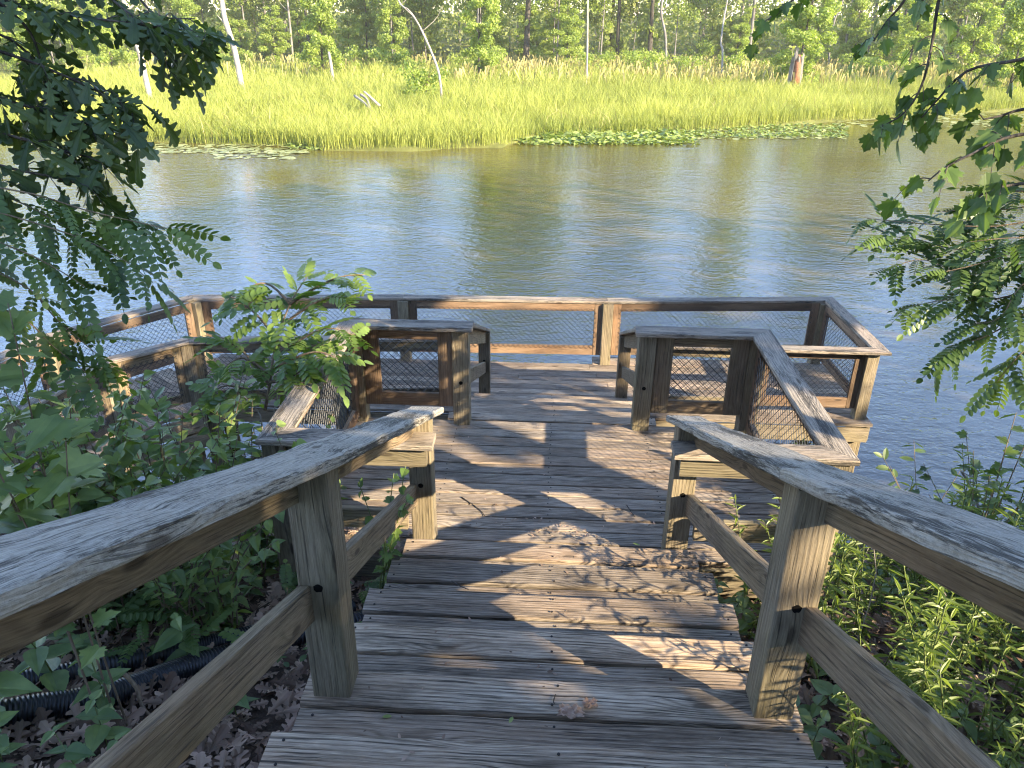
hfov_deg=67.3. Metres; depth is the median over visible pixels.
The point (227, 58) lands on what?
marsh shrub
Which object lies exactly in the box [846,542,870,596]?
goldenrod plant
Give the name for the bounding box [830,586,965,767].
goldenrod plant
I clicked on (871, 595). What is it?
dry plant
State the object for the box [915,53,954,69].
marsh shrub
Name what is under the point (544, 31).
leafy tree
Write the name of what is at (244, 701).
woodland herb
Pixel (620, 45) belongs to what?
forest tree
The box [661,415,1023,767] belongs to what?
stair railing
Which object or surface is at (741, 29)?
leafy tree
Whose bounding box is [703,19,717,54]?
leafy tree
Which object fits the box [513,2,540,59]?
leafy tree
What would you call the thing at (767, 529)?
goldenrod plant
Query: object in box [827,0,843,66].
dead tree
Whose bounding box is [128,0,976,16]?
sky
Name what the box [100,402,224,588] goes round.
shrub
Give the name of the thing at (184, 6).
leafy tree
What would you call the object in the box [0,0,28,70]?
leafy tree
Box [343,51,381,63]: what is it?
marsh shrub
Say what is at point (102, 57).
leafy tree
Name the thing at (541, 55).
marsh shrub
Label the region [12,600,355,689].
drainage pipe
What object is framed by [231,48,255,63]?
marsh shrub
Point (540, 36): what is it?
leafy tree
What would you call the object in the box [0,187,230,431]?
locust tree
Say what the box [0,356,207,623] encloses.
shrub
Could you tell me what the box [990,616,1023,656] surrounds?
goldenrod plant
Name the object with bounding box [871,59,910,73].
marsh shrub
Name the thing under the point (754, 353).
landing guard
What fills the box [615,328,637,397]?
step railing
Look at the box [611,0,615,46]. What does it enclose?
forest tree
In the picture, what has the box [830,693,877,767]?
goldenrod plant
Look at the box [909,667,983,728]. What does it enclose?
goldenrod plant
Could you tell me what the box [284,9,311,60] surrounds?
leafy tree
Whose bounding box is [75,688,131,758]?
woodland herb
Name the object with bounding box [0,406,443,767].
stair railing
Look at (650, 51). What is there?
marsh shrub
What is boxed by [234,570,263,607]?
woodland herb
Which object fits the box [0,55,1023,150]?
reeds
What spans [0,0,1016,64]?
woodland
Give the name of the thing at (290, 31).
dead tree
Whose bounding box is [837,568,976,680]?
goldenrod plant
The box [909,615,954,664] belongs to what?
woodland herb
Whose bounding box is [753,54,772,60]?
marsh shrub
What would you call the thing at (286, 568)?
locust seedling
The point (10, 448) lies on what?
shrub
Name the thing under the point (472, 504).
twig
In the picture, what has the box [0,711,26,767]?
woodland herb
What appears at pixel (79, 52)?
leafy tree
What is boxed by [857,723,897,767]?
woodland herb
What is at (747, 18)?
leafy tree
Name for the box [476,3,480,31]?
forest tree
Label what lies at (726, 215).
river
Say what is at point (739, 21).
leafy tree
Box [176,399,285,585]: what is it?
shrub
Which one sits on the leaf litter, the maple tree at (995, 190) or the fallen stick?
the fallen stick
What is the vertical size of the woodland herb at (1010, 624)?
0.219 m
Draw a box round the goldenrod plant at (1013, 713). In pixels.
[921,612,1023,745]
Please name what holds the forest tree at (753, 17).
on the ground at (260, 713)
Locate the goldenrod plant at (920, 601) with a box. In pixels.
[884,577,944,628]
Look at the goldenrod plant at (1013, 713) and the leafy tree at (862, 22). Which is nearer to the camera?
the goldenrod plant at (1013, 713)
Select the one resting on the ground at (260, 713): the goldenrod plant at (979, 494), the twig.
the goldenrod plant at (979, 494)
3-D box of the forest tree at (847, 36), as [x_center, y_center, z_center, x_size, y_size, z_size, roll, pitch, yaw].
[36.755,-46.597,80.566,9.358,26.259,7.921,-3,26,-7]
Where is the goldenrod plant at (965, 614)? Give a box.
[947,597,987,623]
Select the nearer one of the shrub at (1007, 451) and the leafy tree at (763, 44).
the shrub at (1007, 451)
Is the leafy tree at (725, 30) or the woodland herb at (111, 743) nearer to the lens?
the woodland herb at (111, 743)
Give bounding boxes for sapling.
[182,257,378,424]
[244,370,296,429]
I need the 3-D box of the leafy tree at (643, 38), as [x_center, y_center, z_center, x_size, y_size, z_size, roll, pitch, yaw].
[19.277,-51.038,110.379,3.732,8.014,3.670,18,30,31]
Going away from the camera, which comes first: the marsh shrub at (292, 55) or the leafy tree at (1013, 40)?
the leafy tree at (1013, 40)
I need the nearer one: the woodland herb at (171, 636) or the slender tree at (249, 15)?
the woodland herb at (171, 636)
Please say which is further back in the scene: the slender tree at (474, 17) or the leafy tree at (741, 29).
the slender tree at (474, 17)
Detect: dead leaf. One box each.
[557,703,584,718]
[582,697,597,707]
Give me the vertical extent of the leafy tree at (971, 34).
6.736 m
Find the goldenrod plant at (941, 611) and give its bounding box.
[896,609,942,662]
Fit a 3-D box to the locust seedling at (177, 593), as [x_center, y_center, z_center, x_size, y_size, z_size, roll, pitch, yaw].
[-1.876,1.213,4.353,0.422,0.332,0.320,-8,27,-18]
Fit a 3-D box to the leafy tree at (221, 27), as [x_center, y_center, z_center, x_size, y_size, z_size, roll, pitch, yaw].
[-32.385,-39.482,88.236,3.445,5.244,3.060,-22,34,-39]
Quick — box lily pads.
[31,112,1023,158]
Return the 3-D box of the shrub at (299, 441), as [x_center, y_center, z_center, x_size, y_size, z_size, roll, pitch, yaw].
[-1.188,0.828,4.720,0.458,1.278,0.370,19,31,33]
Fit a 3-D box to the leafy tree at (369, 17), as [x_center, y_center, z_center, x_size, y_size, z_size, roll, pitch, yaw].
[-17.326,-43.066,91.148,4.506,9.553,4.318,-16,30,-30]
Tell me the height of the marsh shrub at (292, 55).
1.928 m
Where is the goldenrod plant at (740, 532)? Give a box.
[725,494,779,623]
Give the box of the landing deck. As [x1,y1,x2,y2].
[340,417,779,597]
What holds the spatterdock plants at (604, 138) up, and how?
in the river
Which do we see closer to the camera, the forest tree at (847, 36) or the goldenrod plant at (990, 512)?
the goldenrod plant at (990, 512)
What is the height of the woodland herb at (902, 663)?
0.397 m
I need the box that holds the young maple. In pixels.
[0,289,127,725]
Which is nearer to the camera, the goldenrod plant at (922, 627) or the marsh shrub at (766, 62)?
the goldenrod plant at (922, 627)
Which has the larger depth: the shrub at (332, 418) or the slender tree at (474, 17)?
the slender tree at (474, 17)
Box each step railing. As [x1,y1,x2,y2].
[470,324,490,393]
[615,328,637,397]
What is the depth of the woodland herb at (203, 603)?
4.52 m
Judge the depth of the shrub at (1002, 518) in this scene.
5.47 m
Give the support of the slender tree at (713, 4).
on the ground at (260, 713)
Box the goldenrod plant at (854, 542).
[818,538,862,614]
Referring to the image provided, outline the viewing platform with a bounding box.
[157,354,872,472]
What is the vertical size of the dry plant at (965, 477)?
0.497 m
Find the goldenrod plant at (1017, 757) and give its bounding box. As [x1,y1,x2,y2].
[976,664,1023,766]
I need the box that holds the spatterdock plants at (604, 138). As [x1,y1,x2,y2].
[286,122,848,149]
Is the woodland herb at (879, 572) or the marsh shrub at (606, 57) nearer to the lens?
the woodland herb at (879, 572)
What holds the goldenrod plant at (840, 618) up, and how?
on the ground at (260, 713)
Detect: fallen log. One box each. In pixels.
[353,95,372,111]
[360,93,370,107]
[363,91,380,106]
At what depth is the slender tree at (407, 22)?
105.20 m
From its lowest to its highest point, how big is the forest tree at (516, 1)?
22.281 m
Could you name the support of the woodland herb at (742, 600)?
on the ground at (260, 713)
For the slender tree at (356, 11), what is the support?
on the ground at (260, 713)
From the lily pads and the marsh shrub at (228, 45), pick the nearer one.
the lily pads
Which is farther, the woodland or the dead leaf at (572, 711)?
the woodland
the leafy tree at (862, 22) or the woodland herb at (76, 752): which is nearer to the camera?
the woodland herb at (76, 752)
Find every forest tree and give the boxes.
[230,0,273,50]
[300,7,317,43]
[410,17,414,56]
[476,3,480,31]
[483,9,504,50]
[502,0,518,9]
[518,0,535,66]
[605,0,628,57]
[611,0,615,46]
[644,0,657,50]
[683,0,738,23]
[746,0,755,65]
[844,0,887,19]
[845,0,852,42]
[877,4,893,61]
[892,0,945,67]
[941,0,987,59]
[949,0,1010,38]
[992,0,1015,60]
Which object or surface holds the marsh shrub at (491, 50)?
on the ground at (260, 713)
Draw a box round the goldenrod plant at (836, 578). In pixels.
[832,534,868,599]
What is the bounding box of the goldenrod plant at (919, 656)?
[882,578,968,707]
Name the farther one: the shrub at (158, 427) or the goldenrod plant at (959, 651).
the shrub at (158, 427)
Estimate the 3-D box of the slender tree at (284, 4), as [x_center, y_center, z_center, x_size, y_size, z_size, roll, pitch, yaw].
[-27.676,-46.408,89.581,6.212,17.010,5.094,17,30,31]
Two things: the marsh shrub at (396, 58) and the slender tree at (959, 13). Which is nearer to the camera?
the marsh shrub at (396, 58)
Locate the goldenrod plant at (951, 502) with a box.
[916,491,958,586]
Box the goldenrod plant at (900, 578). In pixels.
[883,559,925,594]
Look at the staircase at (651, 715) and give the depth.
3.21 m
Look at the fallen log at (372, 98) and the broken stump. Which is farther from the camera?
the broken stump
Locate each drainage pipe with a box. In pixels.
[0,610,363,728]
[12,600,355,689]
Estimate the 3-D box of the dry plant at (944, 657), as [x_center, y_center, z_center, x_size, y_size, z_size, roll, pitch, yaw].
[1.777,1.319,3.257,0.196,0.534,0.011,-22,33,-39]
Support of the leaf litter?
on the ground at (260, 713)
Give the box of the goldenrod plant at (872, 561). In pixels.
[867,549,881,571]
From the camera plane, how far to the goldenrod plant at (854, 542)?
4.12 m
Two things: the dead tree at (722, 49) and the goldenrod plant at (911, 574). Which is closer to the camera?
the goldenrod plant at (911, 574)
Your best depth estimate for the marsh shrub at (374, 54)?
70.72 m
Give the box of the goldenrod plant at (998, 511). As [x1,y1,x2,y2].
[917,469,1015,618]
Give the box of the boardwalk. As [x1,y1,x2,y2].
[25,368,209,489]
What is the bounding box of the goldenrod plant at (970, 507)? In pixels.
[916,465,993,626]
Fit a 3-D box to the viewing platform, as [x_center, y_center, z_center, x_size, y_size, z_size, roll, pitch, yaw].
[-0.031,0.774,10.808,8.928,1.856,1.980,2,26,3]
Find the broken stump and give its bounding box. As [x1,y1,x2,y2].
[787,47,804,87]
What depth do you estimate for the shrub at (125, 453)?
3.75 m
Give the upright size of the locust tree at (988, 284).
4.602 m
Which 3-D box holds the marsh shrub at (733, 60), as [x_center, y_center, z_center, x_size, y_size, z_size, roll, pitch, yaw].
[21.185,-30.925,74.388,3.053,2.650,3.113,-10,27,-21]
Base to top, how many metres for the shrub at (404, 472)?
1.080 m
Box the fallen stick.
[123,672,150,715]
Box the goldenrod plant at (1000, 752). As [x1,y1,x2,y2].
[971,739,1014,767]
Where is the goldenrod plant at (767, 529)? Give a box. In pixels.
[757,518,870,616]
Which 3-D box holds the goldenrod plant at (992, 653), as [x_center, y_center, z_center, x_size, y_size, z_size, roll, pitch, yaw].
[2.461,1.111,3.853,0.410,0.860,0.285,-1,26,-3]
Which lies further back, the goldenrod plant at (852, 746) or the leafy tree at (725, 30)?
the leafy tree at (725, 30)
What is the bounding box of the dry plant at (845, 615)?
[844,608,862,631]
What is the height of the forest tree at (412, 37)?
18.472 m
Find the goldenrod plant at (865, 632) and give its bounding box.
[832,533,890,646]
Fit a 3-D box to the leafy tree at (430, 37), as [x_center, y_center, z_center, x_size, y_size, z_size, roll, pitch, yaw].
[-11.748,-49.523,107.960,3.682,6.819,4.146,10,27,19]
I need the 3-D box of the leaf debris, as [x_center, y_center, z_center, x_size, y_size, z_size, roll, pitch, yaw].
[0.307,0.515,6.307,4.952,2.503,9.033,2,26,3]
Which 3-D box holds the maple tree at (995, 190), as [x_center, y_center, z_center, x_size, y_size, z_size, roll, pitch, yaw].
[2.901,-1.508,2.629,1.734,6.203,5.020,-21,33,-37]
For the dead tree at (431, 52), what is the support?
on the ground at (260, 713)
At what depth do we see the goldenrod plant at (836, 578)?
5.16 m
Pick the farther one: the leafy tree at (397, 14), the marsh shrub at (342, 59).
the leafy tree at (397, 14)
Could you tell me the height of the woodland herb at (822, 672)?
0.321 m
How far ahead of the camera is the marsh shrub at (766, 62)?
74.26 m
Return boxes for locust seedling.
[91,593,147,639]
[104,620,200,667]
[115,588,184,647]
[147,581,193,613]
[147,601,238,655]
[212,626,288,666]
[223,535,277,588]
[279,559,292,594]
[282,571,297,594]
[299,621,361,661]
[358,573,400,608]
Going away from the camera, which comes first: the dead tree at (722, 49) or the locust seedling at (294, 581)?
the locust seedling at (294, 581)
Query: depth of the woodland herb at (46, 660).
3.37 m
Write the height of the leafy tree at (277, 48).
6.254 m
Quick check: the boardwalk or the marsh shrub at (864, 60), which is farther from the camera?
the marsh shrub at (864, 60)
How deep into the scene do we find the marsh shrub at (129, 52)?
72.78 m
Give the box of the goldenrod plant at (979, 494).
[953,443,984,512]
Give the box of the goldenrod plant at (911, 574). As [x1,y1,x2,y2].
[900,567,925,598]
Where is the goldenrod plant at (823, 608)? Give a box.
[764,497,863,678]
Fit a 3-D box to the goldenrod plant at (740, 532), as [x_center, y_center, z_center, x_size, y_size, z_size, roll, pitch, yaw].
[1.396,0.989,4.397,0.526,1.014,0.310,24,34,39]
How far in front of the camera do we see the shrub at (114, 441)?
3.81 m
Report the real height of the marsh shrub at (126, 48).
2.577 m
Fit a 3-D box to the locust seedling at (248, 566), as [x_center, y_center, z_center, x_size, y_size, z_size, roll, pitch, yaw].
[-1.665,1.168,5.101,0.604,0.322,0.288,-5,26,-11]
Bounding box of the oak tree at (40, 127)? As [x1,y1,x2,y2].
[0,0,239,244]
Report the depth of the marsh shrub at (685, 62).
71.92 m
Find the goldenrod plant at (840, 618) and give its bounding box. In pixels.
[816,562,863,680]
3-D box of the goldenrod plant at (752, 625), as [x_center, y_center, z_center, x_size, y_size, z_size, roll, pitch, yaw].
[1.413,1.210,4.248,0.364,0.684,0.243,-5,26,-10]
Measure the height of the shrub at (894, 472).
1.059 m
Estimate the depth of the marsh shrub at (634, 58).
70.67 m
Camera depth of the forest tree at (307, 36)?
86.27 m
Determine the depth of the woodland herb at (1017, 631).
4.52 m
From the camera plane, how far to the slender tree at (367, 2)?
76.79 m
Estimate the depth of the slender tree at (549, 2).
85.64 m
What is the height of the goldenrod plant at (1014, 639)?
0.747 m
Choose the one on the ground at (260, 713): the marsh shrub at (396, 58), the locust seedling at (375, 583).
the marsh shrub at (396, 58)
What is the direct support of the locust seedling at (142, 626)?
on the ground at (260, 713)
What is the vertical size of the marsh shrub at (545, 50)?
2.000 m
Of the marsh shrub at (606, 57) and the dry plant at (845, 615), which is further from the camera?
the marsh shrub at (606, 57)
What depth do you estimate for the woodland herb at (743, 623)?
4.34 m
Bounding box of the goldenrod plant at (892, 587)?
[856,550,910,617]
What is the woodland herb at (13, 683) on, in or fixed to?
on the ground at (260, 713)
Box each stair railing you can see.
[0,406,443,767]
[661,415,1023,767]
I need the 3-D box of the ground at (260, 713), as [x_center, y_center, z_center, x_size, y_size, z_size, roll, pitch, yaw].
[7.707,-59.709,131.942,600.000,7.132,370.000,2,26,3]
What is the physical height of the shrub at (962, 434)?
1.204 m
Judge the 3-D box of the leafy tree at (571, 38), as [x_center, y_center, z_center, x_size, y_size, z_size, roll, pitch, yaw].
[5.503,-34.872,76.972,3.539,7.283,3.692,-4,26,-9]
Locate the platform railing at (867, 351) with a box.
[0,294,891,419]
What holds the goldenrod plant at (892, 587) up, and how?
on the ground at (260, 713)
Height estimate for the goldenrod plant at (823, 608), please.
1.135 m
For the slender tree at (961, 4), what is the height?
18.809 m
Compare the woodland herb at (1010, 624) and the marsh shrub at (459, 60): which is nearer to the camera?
the woodland herb at (1010, 624)
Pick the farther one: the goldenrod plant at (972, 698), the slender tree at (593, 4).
the slender tree at (593, 4)
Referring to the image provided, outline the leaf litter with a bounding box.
[0,527,1023,767]
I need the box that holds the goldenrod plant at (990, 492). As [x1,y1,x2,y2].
[978,477,1002,521]
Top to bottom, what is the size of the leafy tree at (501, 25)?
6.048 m
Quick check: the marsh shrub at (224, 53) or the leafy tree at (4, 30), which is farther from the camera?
the leafy tree at (4, 30)
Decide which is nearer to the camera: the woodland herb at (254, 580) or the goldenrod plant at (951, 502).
the woodland herb at (254, 580)
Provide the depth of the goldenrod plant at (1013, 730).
2.61 m
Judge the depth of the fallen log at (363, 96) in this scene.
44.73 m
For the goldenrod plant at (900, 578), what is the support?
on the ground at (260, 713)
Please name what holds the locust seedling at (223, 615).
on the ground at (260, 713)
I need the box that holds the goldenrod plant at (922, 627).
[889,581,952,677]
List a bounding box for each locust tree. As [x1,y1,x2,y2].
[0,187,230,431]
[840,173,1023,422]
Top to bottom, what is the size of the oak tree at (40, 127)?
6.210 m
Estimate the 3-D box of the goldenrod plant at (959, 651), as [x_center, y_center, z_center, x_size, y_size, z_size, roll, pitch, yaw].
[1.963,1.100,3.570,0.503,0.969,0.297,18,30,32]
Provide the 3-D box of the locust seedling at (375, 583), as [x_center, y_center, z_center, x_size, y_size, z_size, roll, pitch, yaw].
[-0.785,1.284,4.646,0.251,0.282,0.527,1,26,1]
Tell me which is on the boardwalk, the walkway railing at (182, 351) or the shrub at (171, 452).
the walkway railing at (182, 351)
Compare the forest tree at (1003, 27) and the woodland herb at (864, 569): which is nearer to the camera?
the woodland herb at (864, 569)
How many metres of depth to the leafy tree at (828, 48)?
76.14 m
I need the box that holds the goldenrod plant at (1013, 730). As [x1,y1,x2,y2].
[930,702,1023,767]
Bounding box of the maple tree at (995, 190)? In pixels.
[743,0,1023,239]
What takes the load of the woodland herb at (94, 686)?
on the ground at (260, 713)
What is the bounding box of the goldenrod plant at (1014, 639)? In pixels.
[987,618,1023,651]
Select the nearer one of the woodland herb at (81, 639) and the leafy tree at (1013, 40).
the woodland herb at (81, 639)
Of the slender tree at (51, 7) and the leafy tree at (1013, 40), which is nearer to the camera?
the leafy tree at (1013, 40)
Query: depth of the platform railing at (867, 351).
10.55 m
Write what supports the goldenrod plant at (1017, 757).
on the ground at (260, 713)
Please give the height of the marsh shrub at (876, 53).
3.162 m
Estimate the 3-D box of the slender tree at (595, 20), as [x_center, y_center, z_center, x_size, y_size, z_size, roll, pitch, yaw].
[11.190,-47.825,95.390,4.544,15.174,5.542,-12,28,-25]
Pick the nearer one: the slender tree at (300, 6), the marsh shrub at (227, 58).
the marsh shrub at (227, 58)
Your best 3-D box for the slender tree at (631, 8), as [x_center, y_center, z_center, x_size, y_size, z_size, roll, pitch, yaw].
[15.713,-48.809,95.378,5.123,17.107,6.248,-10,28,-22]
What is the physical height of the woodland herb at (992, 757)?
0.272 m
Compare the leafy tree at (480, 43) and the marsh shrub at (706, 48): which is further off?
the marsh shrub at (706, 48)
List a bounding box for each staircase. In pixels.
[258,539,844,767]
[448,393,655,425]
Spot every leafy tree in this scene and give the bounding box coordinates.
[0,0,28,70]
[0,20,12,45]
[25,22,55,61]
[47,29,65,54]
[48,0,86,59]
[66,13,98,62]
[82,0,133,70]
[166,0,202,60]
[215,15,240,59]
[229,19,252,62]
[255,14,288,58]
[257,5,291,63]
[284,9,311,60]
[298,0,344,74]
[335,15,362,61]
[346,0,380,53]
[368,5,383,47]
[373,0,411,61]
[376,5,409,60]
[408,8,435,55]
[416,6,441,53]
[457,0,503,80]
[483,10,509,62]
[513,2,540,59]
[530,19,544,49]
[537,0,571,55]
[548,0,584,64]
[553,16,584,65]
[599,20,620,57]
[633,0,659,51]
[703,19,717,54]
[713,23,731,57]
[723,18,738,49]
[725,23,751,62]
[734,15,755,58]
[735,7,758,57]
[755,13,768,49]
[770,0,841,85]
[800,18,835,70]
[830,22,862,62]
[838,0,872,66]
[867,12,907,62]
[888,0,943,72]
[908,26,921,57]
[946,2,1005,83]
[983,0,1023,92]
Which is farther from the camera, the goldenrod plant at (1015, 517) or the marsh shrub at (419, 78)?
the marsh shrub at (419, 78)
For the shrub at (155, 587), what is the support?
on the ground at (260, 713)
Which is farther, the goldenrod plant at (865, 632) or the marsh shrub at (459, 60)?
the marsh shrub at (459, 60)
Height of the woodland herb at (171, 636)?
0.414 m
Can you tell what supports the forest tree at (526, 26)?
on the ground at (260, 713)
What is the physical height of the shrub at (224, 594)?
1.247 m
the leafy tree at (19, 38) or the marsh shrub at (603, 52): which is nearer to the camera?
the leafy tree at (19, 38)
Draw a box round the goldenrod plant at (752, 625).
[739,598,760,638]
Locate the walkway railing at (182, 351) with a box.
[1,335,438,475]
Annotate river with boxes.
[0,111,1023,546]
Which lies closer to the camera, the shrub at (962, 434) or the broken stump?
the shrub at (962, 434)
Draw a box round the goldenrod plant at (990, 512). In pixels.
[989,479,1021,526]
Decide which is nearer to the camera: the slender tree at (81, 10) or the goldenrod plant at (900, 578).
the goldenrod plant at (900, 578)
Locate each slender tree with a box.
[33,0,60,63]
[36,0,60,46]
[73,0,114,58]
[139,0,175,14]
[182,0,216,31]
[224,0,262,50]
[227,3,258,51]
[232,0,265,52]
[260,0,303,57]
[289,0,316,33]
[342,0,366,18]
[365,0,407,52]
[394,0,418,47]
[406,4,428,53]
[408,0,445,60]
[457,0,513,45]
[463,2,483,22]
[500,6,521,51]
[532,0,576,52]
[535,0,560,65]
[569,0,616,57]
[579,3,614,59]
[612,0,650,54]
[662,0,701,67]
[686,0,727,52]
[935,0,976,44]
[945,0,1002,57]
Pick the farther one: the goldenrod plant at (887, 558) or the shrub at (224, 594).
the goldenrod plant at (887, 558)
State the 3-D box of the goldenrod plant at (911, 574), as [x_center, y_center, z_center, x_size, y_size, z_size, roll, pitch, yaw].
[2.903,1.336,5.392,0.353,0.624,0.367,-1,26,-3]
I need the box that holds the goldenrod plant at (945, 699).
[893,630,965,767]
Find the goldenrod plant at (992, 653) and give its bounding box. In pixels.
[966,601,1017,676]
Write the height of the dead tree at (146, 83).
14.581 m
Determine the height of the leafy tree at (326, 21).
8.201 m
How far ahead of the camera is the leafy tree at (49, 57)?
83.50 m
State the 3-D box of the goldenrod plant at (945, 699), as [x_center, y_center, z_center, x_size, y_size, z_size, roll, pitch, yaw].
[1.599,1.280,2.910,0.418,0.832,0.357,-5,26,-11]
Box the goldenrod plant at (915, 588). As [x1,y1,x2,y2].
[884,569,929,622]
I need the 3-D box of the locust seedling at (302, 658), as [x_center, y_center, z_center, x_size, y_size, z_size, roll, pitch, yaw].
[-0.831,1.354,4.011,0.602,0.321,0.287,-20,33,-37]
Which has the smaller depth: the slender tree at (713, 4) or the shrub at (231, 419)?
the shrub at (231, 419)
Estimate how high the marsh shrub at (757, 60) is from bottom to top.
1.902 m
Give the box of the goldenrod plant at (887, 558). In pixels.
[865,476,981,581]
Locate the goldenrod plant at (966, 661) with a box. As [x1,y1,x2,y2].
[909,636,977,713]
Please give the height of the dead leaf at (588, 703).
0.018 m
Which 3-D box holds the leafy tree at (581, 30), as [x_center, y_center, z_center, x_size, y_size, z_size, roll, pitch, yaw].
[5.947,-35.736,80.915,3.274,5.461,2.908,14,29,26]
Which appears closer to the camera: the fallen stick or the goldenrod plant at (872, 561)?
the fallen stick
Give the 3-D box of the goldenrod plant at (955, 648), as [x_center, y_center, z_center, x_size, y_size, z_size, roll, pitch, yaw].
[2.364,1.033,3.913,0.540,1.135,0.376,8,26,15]
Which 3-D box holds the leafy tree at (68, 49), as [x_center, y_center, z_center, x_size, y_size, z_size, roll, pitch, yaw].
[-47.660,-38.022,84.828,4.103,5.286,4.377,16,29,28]
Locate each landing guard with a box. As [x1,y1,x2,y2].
[255,318,473,590]
[630,326,860,601]
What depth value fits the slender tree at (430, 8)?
87.35 m
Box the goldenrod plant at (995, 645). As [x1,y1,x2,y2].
[963,616,1010,666]
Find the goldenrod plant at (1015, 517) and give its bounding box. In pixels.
[974,463,1023,625]
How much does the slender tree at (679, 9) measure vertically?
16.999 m
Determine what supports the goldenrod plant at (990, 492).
on the ground at (260, 713)
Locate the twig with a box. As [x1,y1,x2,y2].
[461,497,484,515]
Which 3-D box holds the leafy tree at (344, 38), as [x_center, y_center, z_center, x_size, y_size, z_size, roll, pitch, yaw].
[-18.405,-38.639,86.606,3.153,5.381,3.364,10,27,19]
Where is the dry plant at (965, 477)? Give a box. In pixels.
[960,470,984,513]
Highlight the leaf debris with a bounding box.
[316,361,749,767]
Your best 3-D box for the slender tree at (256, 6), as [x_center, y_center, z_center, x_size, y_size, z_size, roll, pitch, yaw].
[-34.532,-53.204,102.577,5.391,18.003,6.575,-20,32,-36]
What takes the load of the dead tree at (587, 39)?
on the ground at (260, 713)
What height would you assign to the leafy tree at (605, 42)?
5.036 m
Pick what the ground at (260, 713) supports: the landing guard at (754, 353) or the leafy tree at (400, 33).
the leafy tree at (400, 33)
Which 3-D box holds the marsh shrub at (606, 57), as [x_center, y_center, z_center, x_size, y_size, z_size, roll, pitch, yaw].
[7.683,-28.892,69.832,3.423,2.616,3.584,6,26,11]
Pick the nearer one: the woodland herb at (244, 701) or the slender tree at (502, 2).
the woodland herb at (244, 701)
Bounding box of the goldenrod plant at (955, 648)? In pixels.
[922,507,1023,675]
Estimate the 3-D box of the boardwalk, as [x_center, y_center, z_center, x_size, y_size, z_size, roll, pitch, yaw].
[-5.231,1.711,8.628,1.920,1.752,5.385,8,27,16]
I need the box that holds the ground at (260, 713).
[0,11,1023,767]
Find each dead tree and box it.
[121,0,151,97]
[217,0,243,88]
[278,0,293,65]
[398,0,442,97]
[586,0,588,75]
[656,0,672,63]
[720,0,734,73]
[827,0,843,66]
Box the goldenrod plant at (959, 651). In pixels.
[888,559,996,707]
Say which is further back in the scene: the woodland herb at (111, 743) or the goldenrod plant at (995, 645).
the goldenrod plant at (995, 645)
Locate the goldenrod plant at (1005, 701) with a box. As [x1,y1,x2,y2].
[985,642,1023,716]
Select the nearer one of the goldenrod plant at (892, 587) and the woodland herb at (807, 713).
the woodland herb at (807, 713)
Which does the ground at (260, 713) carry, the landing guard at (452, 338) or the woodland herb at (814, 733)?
the woodland herb at (814, 733)
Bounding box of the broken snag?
[328,52,333,81]
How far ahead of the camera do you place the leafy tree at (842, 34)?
84.76 m
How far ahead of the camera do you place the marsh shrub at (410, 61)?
69.77 m
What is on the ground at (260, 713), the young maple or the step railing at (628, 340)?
the young maple
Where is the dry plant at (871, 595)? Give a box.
[856,549,876,642]
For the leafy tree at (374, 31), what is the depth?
104.33 m
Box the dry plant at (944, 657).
[929,636,955,691]
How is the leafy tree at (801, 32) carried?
on the ground at (260, 713)
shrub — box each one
[0,352,138,643]
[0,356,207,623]
[0,402,147,643]
[0,419,101,626]
[35,390,221,624]
[63,436,231,636]
[75,402,285,631]
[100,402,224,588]
[112,51,138,65]
[113,398,177,584]
[118,360,262,569]
[120,41,143,55]
[130,53,167,66]
[174,46,222,69]
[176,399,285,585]
[212,415,334,568]
[216,52,232,63]
[217,54,234,67]
[218,43,238,58]
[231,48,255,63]
[249,43,271,56]
[271,429,347,499]
[291,52,309,66]
[312,55,348,68]
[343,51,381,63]
[345,45,380,70]
[357,466,408,587]
[368,46,408,69]
[373,473,413,588]
[396,61,450,99]
[397,57,439,68]
[408,47,423,60]
[447,52,471,67]
[472,45,512,72]
[530,48,552,60]
[534,52,563,67]
[579,50,615,72]
[594,49,635,60]
[619,49,662,70]
[635,47,668,64]
[641,50,671,66]
[670,54,710,72]
[683,37,717,64]
[718,50,747,74]
[742,60,783,68]
[746,58,768,65]
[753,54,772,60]
[837,53,882,75]
[842,64,893,77]
[869,44,907,66]
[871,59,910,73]
[873,442,983,505]
[908,429,1023,526]
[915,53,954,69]
[928,499,1014,601]
[956,412,1023,599]
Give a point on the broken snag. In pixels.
(330, 63)
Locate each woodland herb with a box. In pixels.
[0,659,41,711]
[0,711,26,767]
[0,745,10,752]
[14,636,85,692]
[40,722,95,767]
[46,631,98,658]
[69,652,130,708]
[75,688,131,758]
[106,730,127,750]
[151,613,210,661]
[178,566,249,613]
[227,694,259,716]
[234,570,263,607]
[714,578,757,616]
[734,592,756,639]
[796,679,847,724]
[803,710,845,759]
[807,653,830,679]
[846,554,870,583]
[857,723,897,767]
[863,566,882,588]
[873,572,901,607]
[888,639,923,688]
[889,656,914,680]
[893,583,918,604]
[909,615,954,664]
[935,690,1022,743]
[958,611,990,641]
[979,618,1016,631]
[990,755,1023,767]
[1011,629,1023,636]
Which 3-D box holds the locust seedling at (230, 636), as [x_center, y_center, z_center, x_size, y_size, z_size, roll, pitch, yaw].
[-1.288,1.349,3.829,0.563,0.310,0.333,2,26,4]
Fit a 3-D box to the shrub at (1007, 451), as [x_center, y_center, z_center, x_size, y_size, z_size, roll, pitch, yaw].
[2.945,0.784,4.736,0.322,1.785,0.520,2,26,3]
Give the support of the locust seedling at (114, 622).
on the ground at (260, 713)

